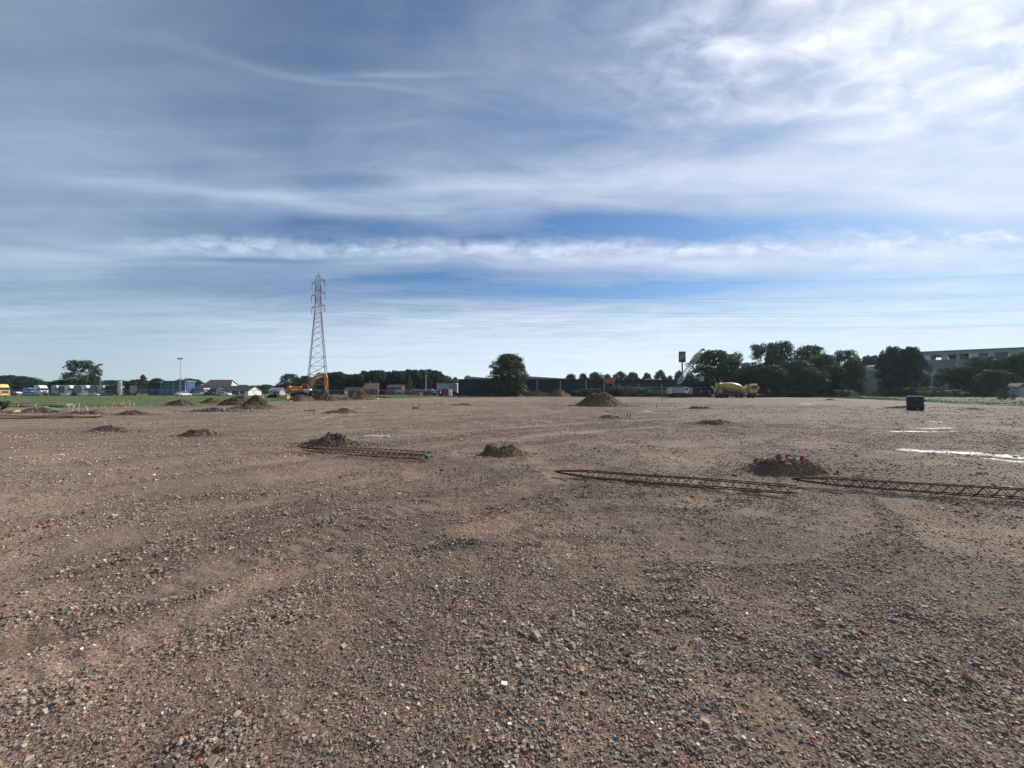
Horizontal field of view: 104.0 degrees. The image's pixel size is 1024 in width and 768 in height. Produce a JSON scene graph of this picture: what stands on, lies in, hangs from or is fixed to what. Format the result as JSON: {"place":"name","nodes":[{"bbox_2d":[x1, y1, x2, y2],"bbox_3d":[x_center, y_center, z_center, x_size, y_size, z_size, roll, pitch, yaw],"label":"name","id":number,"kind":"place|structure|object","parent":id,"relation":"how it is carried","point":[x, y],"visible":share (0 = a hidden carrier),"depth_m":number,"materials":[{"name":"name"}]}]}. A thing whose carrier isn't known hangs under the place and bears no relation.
{"place":"outdoors","nodes":[
{"label":"outdoors","id":0,"kind":"place"},
{"bbox_2d":[0,394,659,407],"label":"grass field","id":1,"kind":"structure","parent":0,"point":[136,397],"depth_m":73.46,"materials":[{"name":"green plant"}]},
{"bbox_2d":[287,373,327,396],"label":"excavator","id":2,"kind":"object","parent":1,"relation":"on","point":[303,389],"visible":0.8,"depth_m":99.04,"materials":[{"name":"orange metal"}]},
{"bbox_2d":[0,392,1023,767],"bbox_3d":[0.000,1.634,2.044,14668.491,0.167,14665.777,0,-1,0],"label":"ground","id":3,"kind":"structure","parent":0,"point":[204,566],"depth_m":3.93,"materials":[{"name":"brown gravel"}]},
{"bbox_2d":[0,384,11,395],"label":"lorry","id":4,"kind":"object","parent":3,"relation":"on","point":[5,387],"visible":0.91,"depth_m":118.15,"materials":[{"name":"yellow paint"}]},
{"bbox_2d":[0,376,45,392],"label":"tree","id":5,"kind":"object","parent":3,"relation":"on","point":[29,384],"visible":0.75,"depth_m":202.96,"materials":[{"name":"green plant"}]},
{"bbox_2d":[1,407,65,413],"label":"soil heap","id":6,"kind":"object","parent":3,"relation":"on","point":[35,410],"visible":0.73,"depth_m":29.49,"materials":[{"name":"stone"}]},
{"bbox_2d":[0,415,73,417],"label":"rebar bundle","id":7,"kind":"object","parent":3,"relation":"on","point":[68,416],"visible":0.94,"depth_m":24.02,"materials":[{"name":"metal"}]},
{"bbox_2d":[25,385,49,395],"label":"lorry","id":8,"kind":"object","parent":3,"relation":"on","point":[40,389],"visible":0.77,"depth_m":139.07,"materials":[{"name":"white paint"}]},
{"bbox_2d":[0,416,101,418],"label":"rebar bundle","id":9,"kind":"object","parent":3,"relation":"on","point":[45,417],"visible":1,"depth_m":22.53,"materials":[{"name":"metal"}]},
{"bbox_2d":[43,385,62,395],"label":"lorry","id":10,"kind":"object","parent":3,"relation":"on","point":[55,389],"visible":0.69,"depth_m":139.77,"materials":[{"name":"grey paint"}]},
{"bbox_2d":[52,385,75,395],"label":"lorry","id":11,"kind":"object","parent":3,"relation":"on","point":[67,388],"visible":0.42,"depth_m":140.81,"materials":[{"name":"white paint"}]},
{"bbox_2d":[36,410,115,414],"bbox_3d":[-29.828,2.026,27.925,6.441,0.409,2.309,0,-1,0],"label":"soil heap","id":12,"kind":"object","parent":3,"relation":"on","point":[90,412],"visible":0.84,"depth_m":27.82,"materials":[{"name":"stone"}]},
{"bbox_2d":[58,359,102,385],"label":"tree","id":13,"kind":"object","parent":3,"relation":"on","point":[71,376],"visible":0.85,"depth_m":166.41,"materials":[{"name":"green plant"}]},
{"bbox_2d":[70,385,91,395],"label":"lorry","id":14,"kind":"object","parent":3,"relation":"on","point":[83,388],"visible":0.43,"depth_m":140.78,"materials":[{"name":"white paint"}]},
{"bbox_2d":[87,385,110,395],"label":"lorry","id":15,"kind":"object","parent":3,"relation":"on","point":[98,388],"visible":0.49,"depth_m":140.80,"materials":[{"name":"grey paint"}]},
{"bbox_2d":[60,425,149,434],"bbox_3d":[-15.968,1.796,15.753,3.722,0.361,1.886,0,-1,0],"label":"rubble mound","id":16,"kind":"object","parent":3,"relation":"on","point":[106,429],"visible":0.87,"depth_m":15.62,"materials":[{"name":"brown soil"}]},
{"bbox_2d":[103,385,126,395],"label":"lorry","id":17,"kind":"object","parent":3,"relation":"on","point":[113,388],"visible":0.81,"depth_m":141.80,"materials":[{"name":"grey metal"}]},
{"bbox_2d":[92,409,161,415],"bbox_3d":[-25.927,1.988,27.528,5.711,0.481,2.200,0,-1,0],"label":"soil heap","id":18,"kind":"object","parent":3,"relation":"on","point":[132,412],"visible":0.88,"depth_m":27.19,"materials":[{"name":"soil"}]},
{"bbox_2d":[136,374,148,394],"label":"tree","id":19,"kind":"object","parent":3,"relation":"on","point":[143,381],"visible":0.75,"depth_m":189.61,"materials":[{"name":"green plant"}]},
{"bbox_2d":[148,382,162,394],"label":"dark shed","id":20,"kind":"structure","parent":3,"relation":"on","point":[154,388],"depth_m":150.46,"materials":[{"name":"blue paint"}]},
{"bbox_2d":[161,381,195,394],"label":"cabin block","id":21,"kind":"structure","parent":3,"relation":"on","point":[171,387],"depth_m":147.98,"materials":[{"name":"blue paint"}]},
{"bbox_2d":[151,399,218,406],"bbox_3d":[-36.576,2.102,44.465,6.844,0.955,4.744,0,-1,0],"label":"soil heap","id":22,"kind":"object","parent":3,"relation":"on","point":[181,402],"visible":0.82,"depth_m":43.61,"materials":[{"name":"soil"}]},
{"bbox_2d":[148,429,242,438],"bbox_3d":[-11.353,1.793,14.581,3.360,0.379,2.035,0,-1,0],"label":"rubble mound","id":23,"kind":"object","parent":3,"relation":"on","point":[201,433],"visible":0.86,"depth_m":14.27,"materials":[{"name":"brown soil"}]},
{"bbox_2d":[195,385,225,392],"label":"garage","id":24,"kind":"structure","parent":3,"relation":"on","point":[216,388],"depth_m":156.67,"materials":[{"name":"concrete"}]},
{"bbox_2d":[159,407,273,411],"bbox_3d":[-23.640,2.065,31.573,9.790,0.516,2.294,0,-1,0],"label":"soil heap","id":25,"kind":"object","parent":3,"relation":"on","point":[213,409],"visible":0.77,"depth_m":31.30,"materials":[{"name":"soil"}]},
{"bbox_2d":[204,380,238,386],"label":"house","id":26,"kind":"structure","parent":3,"relation":"on","point":[225,383],"depth_m":166.55,"materials":[{"name":"grey tile"}]},
{"bbox_2d":[4,390,445,397],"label":"wire fence","id":27,"kind":"object","parent":3,"relation":"on","point":[191,391],"visible":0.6,"depth_m":101.97,"materials":[{"name":"metal"}]},
{"bbox_2d":[212,395,247,405],"bbox_3d":[-32.503,1.939,47.490,6.392,1.383,4.760,0,-1,11],"label":"soil heap","id":28,"kind":"object","parent":3,"relation":"on","point":[238,400],"visible":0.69,"depth_m":46.56,"materials":[{"name":"soil"}]},
{"bbox_2d":[220,386,262,395],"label":"house","id":29,"kind":"structure","parent":3,"relation":"on","point":[242,390],"depth_m":147.60,"materials":[{"name":"white paint"}]},
{"bbox_2d":[203,404,281,409],"bbox_3d":[-24.293,2.124,36.566,7.651,0.641,3.701,0,-1,0],"label":"soil heap","id":30,"kind":"object","parent":3,"relation":"on","point":[247,406],"visible":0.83,"depth_m":36.20,"materials":[{"name":"soil"}]},
{"bbox_2d":[242,394,285,407],"bbox_3d":[-26.231,1.798,41.559,5.630,1.490,4.447,0,-1,-16],"label":"soil heap","id":31,"kind":"object","parent":3,"relation":"on","point":[255,399],"visible":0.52,"depth_m":40.94,"materials":[{"name":"soil"}]},
{"bbox_2d":[276,373,300,393],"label":"tree","id":32,"kind":"object","parent":3,"relation":"on","point":[286,377],"visible":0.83,"depth_m":176.90,"materials":[{"name":"green plant"}]},
{"bbox_2d":[284,394,317,401],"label":"soil heap","id":33,"kind":"object","parent":3,"relation":"on","point":[300,398],"visible":0.9,"depth_m":63.62,"materials":[{"name":"soil"}]},
{"bbox_2d":[300,377,323,394],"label":"tree","id":34,"kind":"object","parent":3,"relation":"on","point":[315,386],"visible":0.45,"depth_m":177.56,"materials":[{"name":"green plant"}]},
{"bbox_2d":[307,272,328,392],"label":"electricity pylon","id":35,"kind":"object","parent":3,"relation":"on","point":[320,304],"visible":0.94,"depth_m":152.17,"materials":[{"name":"grey metal"}]},
{"bbox_2d":[312,390,342,400],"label":"soil heap","id":36,"kind":"object","parent":3,"relation":"on","point":[323,395],"visible":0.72,"depth_m":67.21,"materials":[{"name":"soil"}]},
{"bbox_2d":[269,432,387,448],"bbox_3d":[-5.431,1.685,12.022,3.583,0.533,2.067,0,-1,0],"label":"rubble mound","id":37,"kind":"object","parent":3,"relation":"on","point":[335,439],"visible":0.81,"depth_m":11.75,"materials":[{"name":"brown soil"}]},
{"bbox_2d":[327,371,347,394],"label":"tree","id":38,"kind":"object","parent":3,"relation":"on","point":[336,377],"visible":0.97,"depth_m":178.27,"materials":[{"name":"green plant"}]},
{"bbox_2d":[296,408,378,413],"bbox_3d":[-13.086,2.049,30.181,6.652,0.509,2.879,0,-1,0],"label":"rubble mound","id":39,"kind":"object","parent":3,"relation":"on","point":[343,410],"visible":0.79,"depth_m":29.83,"materials":[{"name":"brown soil"}]},
{"bbox_2d":[350,374,366,386],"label":"tree","id":40,"kind":"object","parent":3,"relation":"on","point":[355,380],"visible":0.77,"depth_m":179.12,"materials":[{"name":"green plant"}]},
{"bbox_2d":[348,390,377,399],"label":"soil heap","id":41,"kind":"object","parent":3,"relation":"on","point":[360,395],"visible":0.81,"depth_m":80.16,"materials":[{"name":"soil"}]},
{"bbox_2d":[300,445,433,459],"bbox_3d":[-3.749,1.682,9.952,3.991,0.140,0.421,0,-1,20],"label":"reinforcement cage","id":42,"kind":"object","parent":3,"relation":"on","point":[334,449],"visible":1,"depth_m":9.86,"materials":[{"name":"metal"}]},
{"bbox_2d":[363,380,379,394],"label":"house","id":43,"kind":"structure","parent":3,"relation":"on","point":[374,388],"depth_m":162.64,"materials":[{"name":"red brick"}]},
{"bbox_2d":[361,370,384,393],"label":"tree","id":44,"kind":"object","parent":3,"relation":"on","point":[371,375],"visible":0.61,"depth_m":176.69,"materials":[{"name":"green plant"}]},
{"bbox_2d":[372,370,387,394],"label":"tree","id":45,"kind":"object","parent":3,"relation":"on","point":[383,372],"visible":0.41,"depth_m":180.56,"materials":[{"name":"green plant"}]},
{"bbox_2d":[385,370,405,392],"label":"tree","id":46,"kind":"object","parent":3,"relation":"on","point":[393,377],"visible":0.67,"depth_m":177.57,"materials":[{"name":"green plant"}]},
{"bbox_2d":[386,385,405,394],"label":"house","id":47,"kind":"structure","parent":3,"relation":"on","point":[390,388],"depth_m":168.49,"materials":[{"name":"red brick"}]},
{"bbox_2d":[405,369,424,388],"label":"tree","id":48,"kind":"object","parent":3,"relation":"on","point":[415,374],"visible":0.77,"depth_m":178.09,"materials":[{"name":"green plant"}]},
{"bbox_2d":[428,370,445,393],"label":"tree","id":49,"kind":"object","parent":3,"relation":"on","point":[438,377],"visible":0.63,"depth_m":179.18,"materials":[{"name":"green plant"}]},
{"bbox_2d":[437,383,457,395],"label":"workshop","id":50,"kind":"structure","parent":3,"relation":"on","point":[448,386],"depth_m":139.01,"materials":[{"name":"grey concrete"}]},
{"bbox_2d":[458,444,541,458],"bbox_3d":[-0.226,1.712,10.194,2.391,0.370,1.509,0,-1,0],"label":"rubble mound","id":51,"kind":"object","parent":3,"relation":"on","point":[490,450],"visible":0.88,"depth_m":9.98,"materials":[{"name":"brown soil"}]},
{"bbox_2d":[485,353,530,395],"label":"tree","id":52,"kind":"object","parent":3,"relation":"on","point":[508,367],"visible":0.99,"depth_m":119.65,"materials":[{"name":"green plant"}]},
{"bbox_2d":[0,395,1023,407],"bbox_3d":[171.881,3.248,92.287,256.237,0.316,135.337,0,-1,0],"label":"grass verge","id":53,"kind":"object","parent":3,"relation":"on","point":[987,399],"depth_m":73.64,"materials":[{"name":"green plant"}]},
{"bbox_2d":[743,342,785,367],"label":"tree","id":54,"kind":"object","parent":53,"relation":"on","point":[772,358],"visible":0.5,"depth_m":128.24,"materials":[{"name":"green plant"}]},
{"bbox_2d":[771,359,818,395],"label":"tree","id":55,"kind":"object","parent":53,"relation":"on","point":[793,366],"visible":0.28,"depth_m":119.60,"materials":[{"name":"green plant"}]},
{"bbox_2d":[790,367,834,396],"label":"tree","id":56,"kind":"object","parent":53,"relation":"on","point":[820,382],"visible":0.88,"depth_m":112.70,"materials":[{"name":"green plant"}]},
{"bbox_2d":[805,353,846,394],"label":"tree","id":57,"kind":"object","parent":53,"relation":"on","point":[820,360],"visible":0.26,"depth_m":124.24,"materials":[{"name":"green plant"}]},
{"bbox_2d":[829,349,860,395],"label":"tree","id":58,"kind":"object","parent":53,"relation":"on","point":[839,356],"visible":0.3,"depth_m":127.16,"materials":[{"name":"green plant"}]},
{"bbox_2d":[873,345,913,394],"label":"tree","id":59,"kind":"object","parent":53,"relation":"on","point":[890,357],"visible":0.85,"depth_m":120.66,"materials":[{"name":"green plant"}]},
{"bbox_2d":[888,346,933,395],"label":"tree","id":60,"kind":"object","parent":53,"relation":"on","point":[914,360],"visible":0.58,"depth_m":118.30,"materials":[{"name":"green plant"}]},
{"bbox_2d":[972,369,1023,396],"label":"tree","id":61,"kind":"object","parent":53,"relation":"on","point":[988,380],"visible":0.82,"depth_m":106.89,"materials":[{"name":"green plant"}]},
{"bbox_2d":[976,358,1022,396],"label":"tree","id":62,"kind":"object","parent":53,"relation":"on","point":[996,364],"visible":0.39,"depth_m":112.77,"materials":[{"name":"green plant"}]},
{"bbox_2d":[994,380,1017,399],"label":"tree","id":63,"kind":"object","parent":53,"relation":"on","point":[1004,384],"visible":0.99,"depth_m":71.84,"materials":[{"name":"green plant"}]},
{"bbox_2d":[464,376,564,378],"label":"grey roofed hall","id":64,"kind":"structure","parent":3,"relation":"on","point":[469,377],"depth_m":149.76,"materials":[{"name":"metal"}]},
{"bbox_2d":[458,379,605,395],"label":"dark hall","id":65,"kind":"structure","parent":3,"relation":"on","point":[473,387],"depth_m":129.96,"materials":[{"name":"grey paint"}]},
{"bbox_2d":[547,388,577,396],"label":"soil heap","id":66,"kind":"object","parent":3,"relation":"on","point":[559,392],"visible":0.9,"depth_m":120.43,"materials":[{"name":"soil"}]},
{"bbox_2d":[555,392,643,406],"bbox_3d":[9.650,1.739,44.772,9.917,1.664,6.862,0,-1,0],"label":"soil heap","id":67,"kind":"object","parent":3,"relation":"on","point":[602,399],"visible":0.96,"depth_m":43.41,"materials":[{"name":"soil"}]},
{"bbox_2d":[610,386,641,395],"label":"bush","id":68,"kind":"object","parent":3,"relation":"on","point":[628,391],"visible":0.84,"depth_m":119.68,"materials":[{"name":"green plant"}]},
{"bbox_2d":[614,379,644,383],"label":"dark shed","id":69,"kind":"structure","parent":3,"relation":"on","point":[628,381],"depth_m":133.94,"materials":[{"name":"black metal"}]},
{"bbox_2d":[627,388,657,395],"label":"bush","id":70,"kind":"object","parent":3,"relation":"on","point":[645,391],"visible":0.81,"depth_m":117.64,"materials":[{"name":"green plant"}]},
{"bbox_2d":[606,384,709,395],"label":"brown wall","id":71,"kind":"structure","parent":3,"relation":"on","point":[649,386],"depth_m":126.84,"materials":[{"name":"grey paint"}]},
{"bbox_2d":[554,470,798,493],"bbox_3d":[2.604,1.640,6.838,3.874,0.150,0.141,0,-1,22],"label":"reinforcement cage","id":72,"kind":"object","parent":3,"relation":"on","point":[749,489],"visible":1,"depth_m":6.70,"materials":[{"name":"metal"}]},
{"bbox_2d":[643,378,711,395],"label":"maroon shed","id":73,"kind":"structure","parent":3,"relation":"on","point":[665,383],"depth_m":129.19,"materials":[{"name":"metal"}]},
{"bbox_2d":[667,348,705,397],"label":"crane","id":74,"kind":"object","parent":3,"relation":"on","point":[680,391],"visible":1,"depth_m":105.38,"materials":[{"name":"white metal"}]},
{"bbox_2d":[679,419,755,425],"bbox_3d":[10.001,1.907,19.673,3.505,0.327,2.775,-1,-1,33],"label":"rubble mound","id":75,"kind":"object","parent":3,"relation":"on","point":[716,422],"visible":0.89,"depth_m":19.32,"materials":[{"name":"brown soil"}]},
{"bbox_2d":[685,349,753,395],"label":"tree","id":76,"kind":"object","parent":3,"relation":"on","point":[726,366],"visible":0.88,"depth_m":124.00,"materials":[{"name":"green plant"}]},
{"bbox_2d":[712,382,758,397],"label":"mixer truck","id":77,"kind":"object","parent":3,"relation":"on","point":[750,390],"visible":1,"depth_m":99.19,"materials":[{"name":"paint"}]},
{"bbox_2d":[738,367,764,395],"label":"tree","id":78,"kind":"object","parent":3,"relation":"on","point":[750,379],"visible":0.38,"depth_m":123.64,"materials":[{"name":"green plant"}]},
{"bbox_2d":[753,365,796,395],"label":"tree","id":79,"kind":"object","parent":3,"relation":"on","point":[776,375],"visible":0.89,"depth_m":115.97,"materials":[{"name":"green plant"}]},
{"bbox_2d":[762,340,797,363],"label":"tree","id":80,"kind":"object","parent":3,"relation":"on","point":[786,349],"visible":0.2,"depth_m":131.71,"materials":[{"name":"green plant"}]},
{"bbox_2d":[767,389,794,396],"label":"bush","id":81,"kind":"object","parent":3,"relation":"on","point":[784,393],"visible":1,"depth_m":112.70,"materials":[{"name":"green plant"}]},
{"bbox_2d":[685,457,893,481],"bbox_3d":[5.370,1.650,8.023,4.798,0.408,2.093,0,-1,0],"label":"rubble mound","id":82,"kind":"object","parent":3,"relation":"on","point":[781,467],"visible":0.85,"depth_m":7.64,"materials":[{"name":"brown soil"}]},
{"bbox_2d":[775,453,809,460],"bbox_3d":[5.631,1.480,8.036,0.576,0.153,0.190,0,-1,6],"label":"barrier tape","id":83,"kind":"object","parent":82,"relation":"on","point":[781,456],"visible":0.92,"depth_m":8.04,"materials":[{"name":"white plastic"}]},
{"bbox_2d":[787,389,820,396],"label":"bush","id":84,"kind":"object","parent":3,"relation":"on","point":[802,392],"visible":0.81,"depth_m":112.19,"materials":[{"name":"green plant"}]},
{"bbox_2d":[791,344,832,360],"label":"tree","id":85,"kind":"object","parent":3,"relation":"on","point":[803,353],"visible":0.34,"depth_m":136.11,"materials":[{"name":"green plant"}]},
{"bbox_2d":[816,365,849,395],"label":"tree","id":86,"kind":"object","parent":3,"relation":"on","point":[836,372],"visible":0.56,"depth_m":116.05,"materials":[{"name":"green plant"}]},
{"bbox_2d":[821,389,860,396],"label":"bush","id":87,"kind":"object","parent":3,"relation":"on","point":[845,392],"visible":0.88,"depth_m":108.82,"materials":[{"name":"green plant"}]},
{"bbox_2d":[843,360,867,395],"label":"tree","id":88,"kind":"object","parent":3,"relation":"on","point":[856,367],"visible":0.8,"depth_m":118.31,"materials":[{"name":"green plant"}]},
{"bbox_2d":[849,365,888,395],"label":"grey shed","id":89,"kind":"structure","parent":3,"relation":"on","point":[872,387],"depth_m":134.00,"materials":[{"name":"metal"}]},
{"bbox_2d":[860,355,878,364],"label":"tree","id":90,"kind":"object","parent":3,"relation":"on","point":[869,360],"visible":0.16,"depth_m":162.82,"materials":[{"name":"green plant"}]},
{"bbox_2d":[872,388,903,396],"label":"bush","id":91,"kind":"object","parent":3,"relation":"on","point":[889,392],"visible":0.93,"depth_m":110.06,"materials":[{"name":"green plant"}]},
{"bbox_2d":[890,387,923,396],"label":"bush","id":92,"kind":"object","parent":3,"relation":"on","point":[909,390],"visible":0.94,"depth_m":107.47,"materials":[{"name":"green plant"}]},
{"bbox_2d":[791,477,1023,499],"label":"reinforcement cage","id":93,"kind":"object","parent":3,"relation":"on","point":[988,495],"visible":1,"depth_m":6.17,"materials":[{"name":"metal"}]},
{"bbox_2d":[906,396,924,410],"bbox_3d":[34.160,1.629,33.870,1.110,1.204,0.959,-1,-1,40],"label":"steel container","id":94,"kind":"object","parent":3,"relation":"on","point":[913,402],"visible":0.92,"depth_m":33.61,"materials":[{"name":"metal"}]},
{"bbox_2d":[930,387,950,396],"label":"bush","id":95,"kind":"object","parent":3,"relation":"on","point":[941,392],"visible":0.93,"depth_m":108.71,"materials":[{"name":"green plant"}]},
{"bbox_2d":[931,367,966,394],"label":"tree","id":96,"kind":"object","parent":3,"relation":"on","point":[943,377],"visible":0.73,"depth_m":117.42,"materials":[{"name":"green plant"}]},
{"bbox_2d":[877,347,1023,395],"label":"grey hall","id":97,"kind":"structure","parent":3,"relation":"on","point":[957,358],"depth_m":138.21,"materials":[{"name":"concrete"}]},
{"bbox_2d":[892,448,1023,458],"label":"puddle","id":98,"kind":"object","parent":3,"relation":"on","point":[963,453],"visible":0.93,"depth_m":10.39,"materials":[{"name":"liquid"}]},
{"bbox_2d":[943,389,972,396],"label":"bush","id":99,"kind":"object","parent":3,"relation":"on","point":[960,393],"visible":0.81,"depth_m":108.32,"materials":[{"name":"green plant"}]},
{"bbox_2d":[948,366,981,396],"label":"tree","id":100,"kind":"object","parent":3,"relation":"on","point":[971,372],"visible":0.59,"depth_m":114.60,"materials":[{"name":"green plant"}]},
{"bbox_2d":[963,355,998,388],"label":"tree","id":101,"kind":"object","parent":3,"relation":"on","point":[979,361],"visible":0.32,"depth_m":117.57,"materials":[{"name":"green plant"}]},
{"bbox_2d":[1000,353,1023,382],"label":"tree","id":102,"kind":"object","parent":3,"relation":"on","point":[1018,359],"visible":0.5,"depth_m":110.94,"materials":[{"name":"green plant"}]},
{"bbox_2d":[1008,383,1023,396],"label":"hut","id":103,"kind":"object","parent":3,"relation":"on","point":[1017,389],"visible":0.63,"depth_m":99.07,"materials":[{"name":"grey concrete"}]},
{"bbox_2d":[0,0,1023,390],"label":"sky","id":104,"kind":"structure","parent":0,"point":[672,153],"materials":[{"name":"blue"}]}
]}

